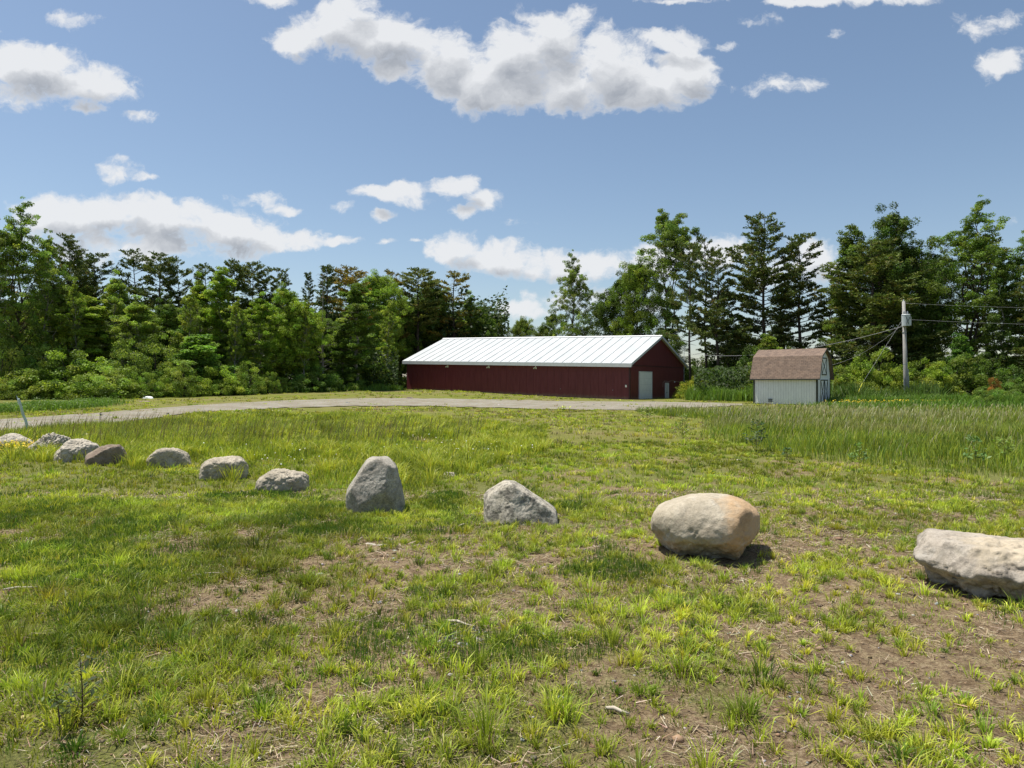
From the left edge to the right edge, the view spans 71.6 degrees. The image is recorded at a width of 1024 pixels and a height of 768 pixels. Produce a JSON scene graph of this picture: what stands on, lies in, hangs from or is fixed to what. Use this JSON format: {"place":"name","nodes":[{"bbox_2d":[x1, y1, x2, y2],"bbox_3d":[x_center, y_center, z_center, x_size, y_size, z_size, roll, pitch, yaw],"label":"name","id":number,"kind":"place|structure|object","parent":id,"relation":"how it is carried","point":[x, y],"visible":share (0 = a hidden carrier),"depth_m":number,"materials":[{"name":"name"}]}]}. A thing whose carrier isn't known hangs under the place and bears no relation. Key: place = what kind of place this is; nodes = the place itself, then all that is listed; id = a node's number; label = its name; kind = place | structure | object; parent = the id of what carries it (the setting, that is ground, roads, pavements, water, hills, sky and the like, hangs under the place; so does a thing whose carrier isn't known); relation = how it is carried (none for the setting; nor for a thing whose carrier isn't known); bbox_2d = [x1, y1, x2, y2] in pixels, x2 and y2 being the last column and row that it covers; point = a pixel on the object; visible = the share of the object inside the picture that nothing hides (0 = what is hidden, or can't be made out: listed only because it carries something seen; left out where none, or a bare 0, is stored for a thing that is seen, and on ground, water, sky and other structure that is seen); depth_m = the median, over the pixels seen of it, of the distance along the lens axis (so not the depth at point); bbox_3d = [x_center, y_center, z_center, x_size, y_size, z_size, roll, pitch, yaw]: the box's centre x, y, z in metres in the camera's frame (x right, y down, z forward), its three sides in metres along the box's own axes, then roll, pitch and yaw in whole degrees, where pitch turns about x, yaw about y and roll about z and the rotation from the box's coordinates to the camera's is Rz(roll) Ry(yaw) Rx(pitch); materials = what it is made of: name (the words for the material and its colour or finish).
{"place":"outdoors","nodes":[
{"label":"outdoors","id":0,"kind":"place"},
{"bbox_2d":[136,383,405,397],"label":"edge grass","id":1,"kind":"structure","parent":0,"point":[380,387],"depth_m":80.72,"materials":[{"name":"green plant"}]},
{"bbox_2d":[0,407,554,501],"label":"lush grass","id":2,"kind":"structure","parent":0,"point":[251,432],"depth_m":18.17,"materials":[{"name":"green plant"}]},
{"bbox_2d":[0,398,741,430],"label":"gravel drive","id":3,"kind":"structure","parent":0,"point":[539,404],"depth_m":51.44,"materials":[{"name":"grey gravel"}]},
{"bbox_2d":[0,388,1023,767],"bbox_3d":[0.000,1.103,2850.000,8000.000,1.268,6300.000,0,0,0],"label":"ground","id":4,"kind":"structure","parent":0,"point":[876,650],"depth_m":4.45,"materials":[{"name":"green plant"}]},
{"bbox_2d":[0,219,35,371],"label":"broadleaf tree","id":5,"kind":"object","parent":4,"relation":"on","point":[6,289],"visible":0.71,"depth_m":64.04,"materials":[{"name":"green plant"}]},
{"bbox_2d":[0,326,39,397],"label":"shrub","id":6,"kind":"object","parent":4,"relation":"on","point":[6,344],"visible":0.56,"depth_m":62.45,"materials":[{"name":"green plant"}]},
{"bbox_2d":[0,367,54,399],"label":"shrub","id":7,"kind":"object","parent":4,"relation":"on","point":[9,392],"visible":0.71,"depth_m":60.56,"materials":[{"name":"green plant"}]},
{"bbox_2d":[0,342,67,394],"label":"bush","id":8,"kind":"object","parent":4,"relation":"on","point":[31,360],"visible":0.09,"depth_m":64.28,"materials":[{"name":"green plant"}]},
{"bbox_2d":[0,196,70,356],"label":"broadleaf tree","id":9,"kind":"object","parent":4,"relation":"on","point":[18,234],"visible":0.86,"depth_m":65.65,"materials":[{"name":"green plant"}]},
{"bbox_2d":[22,228,76,364],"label":"broadleaf tree","id":10,"kind":"object","parent":4,"relation":"on","point":[51,248],"visible":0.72,"depth_m":68.34,"materials":[{"name":"green plant"}]},
{"bbox_2d":[22,232,101,360],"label":"pine tree","id":11,"kind":"object","parent":4,"relation":"on","point":[84,285],"visible":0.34,"depth_m":73.36,"materials":[{"name":"green plant"}]},
{"bbox_2d":[14,346,118,398],"bbox_3d":[-39.855,-0.990,63.709,8.122,4.956,8.716,0,0,-35],"label":"bush","id":12,"kind":"object","parent":4,"relation":"on","point":[80,365],"visible":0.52,"depth_m":62.23,"materials":[{"name":"green plant"}]},
{"bbox_2d":[55,276,88,364],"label":"broadleaf tree","id":13,"kind":"object","parent":4,"relation":"on","point":[75,294],"visible":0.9,"depth_m":68.34,"materials":[{"name":"green plant"}]},
{"bbox_2d":[0,395,145,412],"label":"weed bank","id":14,"kind":"structure","parent":4,"relation":"on","point":[33,405],"depth_m":44.58,"materials":[{"name":"green plant"}]},
{"bbox_2d":[53,438,98,462],"bbox_3d":[-9.217,1.439,15.066,0.900,0.538,0.645,0,0,-31],"label":"boulder","id":15,"kind":"object","parent":4,"relation":"on","point":[68,450],"visible":0.69,"depth_m":14.85,"materials":[{"name":"stone"}]},
{"bbox_2d":[50,655,106,724],"bbox_3d":[-2.077,1.492,3.431,0.238,0.353,0.215,0,0,0],"label":"weed","id":16,"kind":"object","parent":4,"relation":"on","point":[72,690],"visible":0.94,"depth_m":3.44,"materials":[{"name":"green plant"}]},
{"bbox_2d":[41,295,137,372],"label":"broadleaf tree","id":17,"kind":"object","parent":4,"relation":"on","point":[92,313],"visible":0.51,"depth_m":70.21,"materials":[{"name":"green plant"}]},
{"bbox_2d":[78,252,125,361],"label":"pine tree","id":18,"kind":"object","parent":4,"relation":"on","point":[101,273],"visible":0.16,"depth_m":79.90,"materials":[{"name":"green plant"}]},
{"bbox_2d":[51,365,152,399],"bbox_3d":[-35.948,-0.133,62.508,7.992,3.159,7.414,0,0,-27],"label":"shrub","id":19,"kind":"object","parent":4,"relation":"on","point":[106,387],"visible":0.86,"depth_m":60.97,"materials":[{"name":"green plant"}]},
{"bbox_2d":[85,444,127,466],"bbox_3d":[-8.258,1.471,14.495,0.805,0.456,0.557,0,0,-30],"label":"boulder","id":20,"kind":"object","parent":4,"relation":"on","point":[100,455],"visible":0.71,"depth_m":14.34,"materials":[{"name":"brown stone"}]},
{"bbox_2d":[87,269,143,367],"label":"broadleaf tree","id":21,"kind":"object","parent":4,"relation":"on","point":[114,285],"visible":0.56,"depth_m":73.43,"materials":[{"name":"green plant"}]},
{"bbox_2d":[96,339,152,384],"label":"shrub","id":22,"kind":"object","parent":4,"relation":"on","point":[123,354],"visible":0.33,"depth_m":66.52,"materials":[{"name":"green plant"}]},
{"bbox_2d":[102,248,158,366],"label":"pine tree","id":23,"kind":"object","parent":4,"relation":"on","point":[132,260],"visible":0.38,"depth_m":81.29,"materials":[{"name":"green plant"}]},
{"bbox_2d":[100,294,170,377],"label":"broadleaf tree","id":24,"kind":"object","parent":4,"relation":"on","point":[143,316],"visible":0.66,"depth_m":71.16,"materials":[{"name":"green plant"}]},
{"bbox_2d":[120,372,169,397],"bbox_3d":[-33.080,0.140,63.912,4.152,2.482,3.988,0,0,15],"label":"shrub","id":25,"kind":"object","parent":4,"relation":"on","point":[156,385],"visible":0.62,"depth_m":63.58,"materials":[{"name":"green plant"}]},
{"bbox_2d":[125,333,182,384],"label":"shrub","id":26,"kind":"object","parent":4,"relation":"on","point":[155,367],"visible":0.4,"depth_m":68.28,"materials":[{"name":"green plant"}]},
{"bbox_2d":[125,250,183,319],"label":"pine tree","id":27,"kind":"object","parent":4,"relation":"on","point":[160,269],"visible":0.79,"depth_m":79.60,"materials":[{"name":"green plant"}]},
{"bbox_2d":[132,297,204,374],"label":"broadleaf tree","id":28,"kind":"object","parent":4,"relation":"on","point":[169,311],"visible":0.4,"depth_m":74.46,"materials":[{"name":"green plant"}]},
{"bbox_2d":[146,447,190,467],"bbox_3d":[-6.954,1.499,14.391,0.824,0.406,0.548,0,0,-26],"label":"boulder","id":29,"kind":"object","parent":4,"relation":"on","point":[172,456],"visible":0.8,"depth_m":14.20,"materials":[{"name":"stone"}]},
{"bbox_2d":[154,359,208,396],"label":"shrub","id":30,"kind":"object","parent":4,"relation":"on","point":[178,386],"visible":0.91,"depth_m":65.29,"materials":[{"name":"green plant"}]},
{"bbox_2d":[170,287,204,367],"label":"broadleaf tree","id":31,"kind":"object","parent":4,"relation":"on","point":[193,315],"visible":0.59,"depth_m":72.96,"materials":[{"name":"green plant"}]},
{"bbox_2d":[174,271,219,376],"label":"broadleaf tree","id":32,"kind":"object","parent":4,"relation":"on","point":[199,287],"visible":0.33,"depth_m":76.45,"materials":[{"name":"green plant"}]},
{"bbox_2d":[162,333,238,385],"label":"sapling","id":33,"kind":"object","parent":4,"relation":"on","point":[199,351],"visible":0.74,"depth_m":69.03,"materials":[{"name":"green plant"}]},
{"bbox_2d":[7,346,398,390],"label":"understorey","id":34,"kind":"object","parent":4,"relation":"on","point":[394,366],"visible":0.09,"depth_m":86.35,"materials":[{"name":"green plant"}]},
{"bbox_2d":[187,365,249,395],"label":"shrub","id":35,"kind":"object","parent":4,"relation":"on","point":[216,387],"visible":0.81,"depth_m":68.07,"materials":[{"name":"green plant"}]},
{"bbox_2d":[197,266,241,369],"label":"broadleaf tree","id":36,"kind":"object","parent":4,"relation":"on","point":[220,286],"visible":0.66,"depth_m":75.36,"materials":[{"name":"green plant"}]},
{"bbox_2d":[199,456,248,480],"bbox_3d":[-5.061,1.499,12.498,0.818,0.428,0.604,0,0,-22],"label":"boulder","id":37,"kind":"object","parent":4,"relation":"on","point":[211,472],"visible":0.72,"depth_m":12.26,"materials":[{"name":"stone"}]},
{"bbox_2d":[205,258,247,360],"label":"pine tree","id":38,"kind":"object","parent":4,"relation":"on","point":[239,277],"visible":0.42,"depth_m":83.52,"materials":[{"name":"green plant"}]},
{"bbox_2d":[221,295,251,372],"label":"broadleaf tree","id":39,"kind":"object","parent":4,"relation":"on","point":[236,309],"visible":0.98,"depth_m":73.63,"materials":[{"name":"green plant"}]},
{"bbox_2d":[215,319,263,381],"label":"broadleaf tree","id":40,"kind":"object","parent":4,"relation":"on","point":[223,344],"visible":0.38,"depth_m":75.10,"materials":[{"name":"green plant"}]},
{"bbox_2d":[227,360,266,394],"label":"shrub","id":41,"kind":"object","parent":4,"relation":"on","point":[242,375],"visible":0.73,"depth_m":70.65,"materials":[{"name":"green plant"}]},
{"bbox_2d":[234,260,276,385],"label":"pine tree","id":42,"kind":"object","parent":4,"relation":"on","point":[247,291],"visible":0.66,"depth_m":85.35,"materials":[{"name":"green plant"}]},
{"bbox_2d":[8,277,509,384],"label":"distant wood","id":43,"kind":"object","parent":4,"relation":"on","point":[499,301],"visible":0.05,"depth_m":115.64,"materials":[{"name":"green plant"}]},
{"bbox_2d":[229,291,293,382],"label":"broadleaf tree","id":44,"kind":"object","parent":4,"relation":"on","point":[259,312],"visible":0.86,"depth_m":76.42,"materials":[{"name":"green plant"}]},
{"bbox_2d":[255,468,309,492],"bbox_3d":[-3.525,1.504,10.919,0.807,0.395,0.591,0,0,-18],"label":"boulder","id":45,"kind":"object","parent":4,"relation":"on","point":[282,479],"visible":0.73,"depth_m":10.72,"materials":[{"name":"stone"}]},
{"bbox_2d":[265,281,343,378],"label":"broadleaf tree","id":46,"kind":"object","parent":4,"relation":"on","point":[285,295],"visible":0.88,"depth_m":79.15,"materials":[{"name":"green plant"}]},
{"bbox_2d":[292,300,319,375],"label":"broadleaf tree","id":47,"kind":"object","parent":4,"relation":"on","point":[304,312],"visible":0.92,"depth_m":78.50,"materials":[{"name":"green plant"}]},
{"bbox_2d":[288,365,344,392],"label":"shrub","id":48,"kind":"object","parent":4,"relation":"on","point":[300,381],"visible":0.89,"depth_m":77.73,"materials":[{"name":"green plant"}]},
{"bbox_2d":[293,315,341,381],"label":"broadleaf tree","id":49,"kind":"object","parent":4,"relation":"on","point":[330,331],"visible":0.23,"depth_m":85.28,"materials":[{"name":"green plant"}]},
{"bbox_2d":[315,263,343,368],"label":"spruce tree","id":50,"kind":"object","parent":4,"relation":"on","point":[328,268],"visible":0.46,"depth_m":89.74,"materials":[{"name":"green plant"}]},
{"bbox_2d":[320,323,362,381],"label":"broadleaf tree","id":51,"kind":"object","parent":4,"relation":"on","point":[350,370],"visible":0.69,"depth_m":83.08,"materials":[{"name":"green plant"}]},
{"bbox_2d":[318,264,374,348],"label":"pine tree","id":52,"kind":"object","parent":4,"relation":"on","point":[346,280],"visible":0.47,"depth_m":93.36,"materials":[{"name":"green plant"}]},
{"bbox_2d":[329,283,386,382],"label":"broadleaf tree","id":53,"kind":"object","parent":4,"relation":"on","point":[357,308],"visible":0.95,"depth_m":83.56,"materials":[{"name":"green plant"}]},
{"bbox_2d":[346,456,404,513],"bbox_3d":[-1.748,1.322,9.108,0.759,0.762,0.572,0,0,-11],"label":"boulder","id":54,"kind":"object","parent":4,"relation":"on","point":[376,482],"visible":0.86,"depth_m":8.91,"materials":[{"name":"grey stone"}]},
{"bbox_2d":[339,268,414,360],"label":"broadleaf tree","id":55,"kind":"object","parent":4,"relation":"on","point":[383,290],"visible":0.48,"depth_m":103.50,"materials":[{"name":"green plant"}]},
{"bbox_2d":[374,300,401,383],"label":"broadleaf tree","id":56,"kind":"object","parent":4,"relation":"on","point":[388,315],"visible":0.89,"depth_m":89.34,"materials":[{"name":"green plant"}]},
{"bbox_2d":[371,295,427,375],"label":"broadleaf tree","id":57,"kind":"object","parent":4,"relation":"on","point":[409,341],"visible":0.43,"depth_m":111.70,"materials":[{"name":"green plant"}]},
{"bbox_2d":[384,267,445,352],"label":"pine tree","id":58,"kind":"object","parent":4,"relation":"on","point":[426,285],"visible":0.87,"depth_m":111.08,"materials":[{"name":"green plant"}]},
{"bbox_2d":[404,286,461,348],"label":"tree","id":59,"kind":"object","parent":4,"relation":"on","point":[431,336],"visible":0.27,"depth_m":115.73,"materials":[{"name":"green plant"}]},
{"bbox_2d":[424,270,482,340],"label":"pine tree","id":60,"kind":"object","parent":4,"relation":"on","point":[454,275],"visible":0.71,"depth_m":115.38,"materials":[{"name":"green plant"}]},
{"bbox_2d":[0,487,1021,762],"bbox_3d":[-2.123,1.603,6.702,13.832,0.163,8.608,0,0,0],"label":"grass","id":61,"kind":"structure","parent":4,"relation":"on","point":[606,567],"depth_m":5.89,"materials":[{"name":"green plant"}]},
{"bbox_2d":[0,512,1023,767],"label":"soil clods","id":62,"kind":"object","parent":4,"relation":"on","point":[678,736],"visible":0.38,"depth_m":4.27,"materials":[{"name":"brown soil"}]},
{"bbox_2d":[13,499,1023,767],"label":"pebbles","id":63,"kind":"object","parent":4,"relation":"on","point":[581,669],"visible":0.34,"depth_m":4.33,"materials":[{"name":"grey stone"}]},
{"bbox_2d":[483,480,557,525],"bbox_3d":[0.102,1.425,8.413,0.902,0.524,0.569,0,0,1],"label":"boulder","id":64,"kind":"object","parent":4,"relation":"on","point":[507,501],"visible":0.89,"depth_m":8.25,"materials":[{"name":"stone"}]},
{"bbox_2d":[402,335,688,399],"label":"barn","id":65,"kind":"structure","parent":4,"relation":"on","point":[629,367],"depth_m":84.21,"materials":[{"name":"red"}]},
{"bbox_2d":[547,249,599,336],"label":"broadleaf tree","id":66,"kind":"object","parent":4,"relation":"on","point":[570,281],"visible":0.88,"depth_m":103.41,"materials":[{"name":"green plant"}]},
{"bbox_2d":[579,270,635,335],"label":"broadleaf tree","id":67,"kind":"object","parent":4,"relation":"on","point":[602,313],"visible":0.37,"depth_m":106.14,"materials":[{"name":"green plant"}]},
{"bbox_2d":[605,255,671,335],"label":"broadleaf tree","id":68,"kind":"object","parent":4,"relation":"on","point":[634,279],"visible":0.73,"depth_m":102.64,"materials":[{"name":"green plant"}]},
{"bbox_2d":[635,208,709,344],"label":"broadleaf tree","id":69,"kind":"object","parent":4,"relation":"on","point":[667,229],"visible":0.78,"depth_m":98.75,"materials":[{"name":"green plant"}]},
{"bbox_2d":[660,241,713,387],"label":"pine tree","id":70,"kind":"object","parent":4,"relation":"on","point":[684,296],"visible":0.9,"depth_m":91.78,"materials":[{"name":"green plant"}]},
{"bbox_2d":[679,234,722,384],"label":"pine tree","id":71,"kind":"object","parent":4,"relation":"on","point":[700,239],"visible":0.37,"depth_m":94.69,"materials":[{"name":"green plant"}]},
{"bbox_2d":[650,493,759,559],"bbox_3d":[1.879,1.395,6.939,1.041,0.616,0.905,0,0,15],"label":"boulder","id":72,"kind":"object","parent":4,"relation":"on","point":[711,525],"visible":0.98,"depth_m":6.63,"materials":[{"name":"beige stone"}]},
{"bbox_2d":[680,381,752,401],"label":"barn side weeds","id":73,"kind":"object","parent":4,"relation":"on","point":[714,393],"visible":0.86,"depth_m":68.22,"materials":[{"name":"green plant"}]},
{"bbox_2d":[687,249,752,387],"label":"pine tree","id":74,"kind":"object","parent":4,"relation":"on","point":[711,313],"visible":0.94,"depth_m":88.98,"materials":[{"name":"green plant"}]},
{"bbox_2d":[703,211,813,364],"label":"pine tree","id":75,"kind":"object","parent":4,"relation":"on","point":[750,284],"visible":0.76,"depth_m":88.90,"materials":[{"name":"green plant"}]},
{"bbox_2d":[750,348,833,404],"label":"shed","id":76,"kind":"structure","parent":4,"relation":"on","point":[790,376],"depth_m":56.64,"materials":[{"name":"white wood"}]},
{"bbox_2d":[767,232,838,348],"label":"pine tree","id":77,"kind":"object","parent":4,"relation":"on","point":[797,342],"visible":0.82,"depth_m":87.19,"materials":[{"name":"green plant"}]},
{"bbox_2d":[809,296,860,366],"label":"pine tree","id":78,"kind":"object","parent":4,"relation":"on","point":[818,320],"visible":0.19,"depth_m":85.79,"materials":[{"name":"green plant"}]},
{"bbox_2d":[817,223,886,377],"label":"broadleaf tree","id":79,"kind":"object","parent":4,"relation":"on","point":[847,244],"visible":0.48,"depth_m":77.68,"materials":[{"name":"green plant"}]},
{"bbox_2d":[693,362,1023,390],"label":"undergrowth","id":80,"kind":"object","parent":4,"relation":"on","point":[714,375],"visible":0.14,"depth_m":72.23,"materials":[{"name":"green plant"}]},
{"bbox_2d":[837,346,910,394],"bbox_3d":[33.699,-0.807,66.198,6.405,5.581,6.874,0,0,-24],"label":"bush","id":81,"kind":"object","parent":4,"relation":"on","point":[864,368],"visible":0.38,"depth_m":64.93,"materials":[{"name":"green plant"}]},
{"bbox_2d":[812,237,956,376],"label":"pine tree","id":82,"kind":"object","parent":4,"relation":"on","point":[873,300],"visible":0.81,"depth_m":72.12,"materials":[{"name":"green plant"}]},
{"bbox_2d":[841,201,966,369],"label":"broadleaf tree","id":83,"kind":"object","parent":4,"relation":"on","point":[909,257],"visible":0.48,"depth_m":74.13,"materials":[{"name":"green plant"}]},
{"bbox_2d":[785,397,1023,411],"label":"verge weeds","id":84,"kind":"object","parent":4,"relation":"on","point":[895,403],"visible":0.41,"depth_m":44.13,"materials":[{"name":"green plant"}]},
{"bbox_2d":[901,299,910,390],"bbox_3d":[33.156,-2.594,59.730,0.741,9.098,1.023,0,0,31],"label":"utility pole","id":85,"kind":"object","parent":4,"relation":"on","point":[906,319],"visible":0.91,"depth_m":59.86,"materials":[{"name":"grey paint"}]},
{"bbox_2d":[827,390,1023,403],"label":"weeds","id":86,"kind":"object","parent":4,"relation":"on","point":[923,396],"visible":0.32,"depth_m":54.73,"materials":[{"name":"green plant"}]},
{"bbox_2d":[894,249,968,365],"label":"broadleaf tree","id":87,"kind":"object","parent":4,"relation":"on","point":[940,347],"visible":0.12,"depth_m":80.51,"materials":[{"name":"green plant"}]},
{"bbox_2d":[901,357,965,394],"bbox_3d":[37.543,-0.309,65.209,6.249,4.419,5.823,0,0,-8],"label":"bush","id":88,"kind":"object","parent":4,"relation":"on","point":[936,374],"visible":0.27,"depth_m":63.90,"materials":[{"name":"green plant"}]},
{"bbox_2d":[917,351,991,395],"bbox_3d":[41.270,-0.543,66.149,6.405,4.930,6.874,0,0,-10],"label":"bush","id":89,"kind":"object","parent":4,"relation":"on","point":[964,382],"visible":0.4,"depth_m":64.66,"materials":[{"name":"green plant"}]},
{"bbox_2d":[942,332,985,391],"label":"sapling","id":90,"kind":"object","parent":4,"relation":"on","point":[960,343],"visible":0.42,"depth_m":67.54,"materials":[{"name":"green plant"}]},
{"bbox_2d":[913,528,1023,601],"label":"boulder","id":91,"kind":"object","parent":4,"relation":"on","point":[984,566],"visible":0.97,"depth_m":5.56,"materials":[{"name":"beige stone"}]},
{"bbox_2d":[916,194,1023,360],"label":"broadleaf tree","id":92,"kind":"object","parent":4,"relation":"on","point":[979,249],"visible":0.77,"depth_m":73.16,"materials":[{"name":"green plant"}]},
{"bbox_2d":[954,237,1023,368],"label":"pine tree","id":93,"kind":"object","parent":4,"relation":"on","point":[995,240],"visible":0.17,"depth_m":83.21,"materials":[{"name":"green plant"}]},
{"bbox_2d":[973,364,1023,395],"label":"bush","id":94,"kind":"object","parent":4,"relation":"on","point":[1014,380],"visible":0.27,"depth_m":60.05,"materials":[{"name":"green plant"}]},
{"bbox_2d":[974,250,1023,378],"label":"tree","id":95,"kind":"object","parent":4,"relation":"on","point":[998,298],"visible":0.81,"depth_m":68.99,"materials":[{"name":"green plant"}]},
{"bbox_2d":[979,230,1023,355],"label":"broadleaf tree","id":96,"kind":"object","parent":4,"relation":"on","point":[1017,274],"visible":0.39,"depth_m":72.23,"materials":[{"name":"green plant"}]},
{"bbox_2d":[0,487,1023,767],"bbox_3d":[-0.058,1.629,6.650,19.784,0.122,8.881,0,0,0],"label":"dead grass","id":97,"kind":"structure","parent":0,"point":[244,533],"depth_m":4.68,"materials":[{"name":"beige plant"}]},
{"bbox_2d":[0,0,1023,377],"label":"sky","id":98,"kind":"structure","parent":0,"point":[492,141],"materials":[{"name":"blue"}]},
{"bbox_2d":[630,400,1023,485],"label":"meadow grass","id":99,"kind":"structure","parent":0,"point":[812,426],"depth_m":22.63,"materials":[{"name":"green plant"}]},
{"bbox_2d":[830,377,951,398],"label":"fern spikes","id":100,"kind":"object","parent":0,"point":[854,388],"visible":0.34,"depth_m":58.30,"materials":[{"name":"green plant"}]},
{"bbox_2d":[975,277,1023,374],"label":"pine tree","id":101,"kind":"object","parent":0,"point":[1020,311],"visible":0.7,"depth_m":68.38,"materials":[{"name":"green plant"}]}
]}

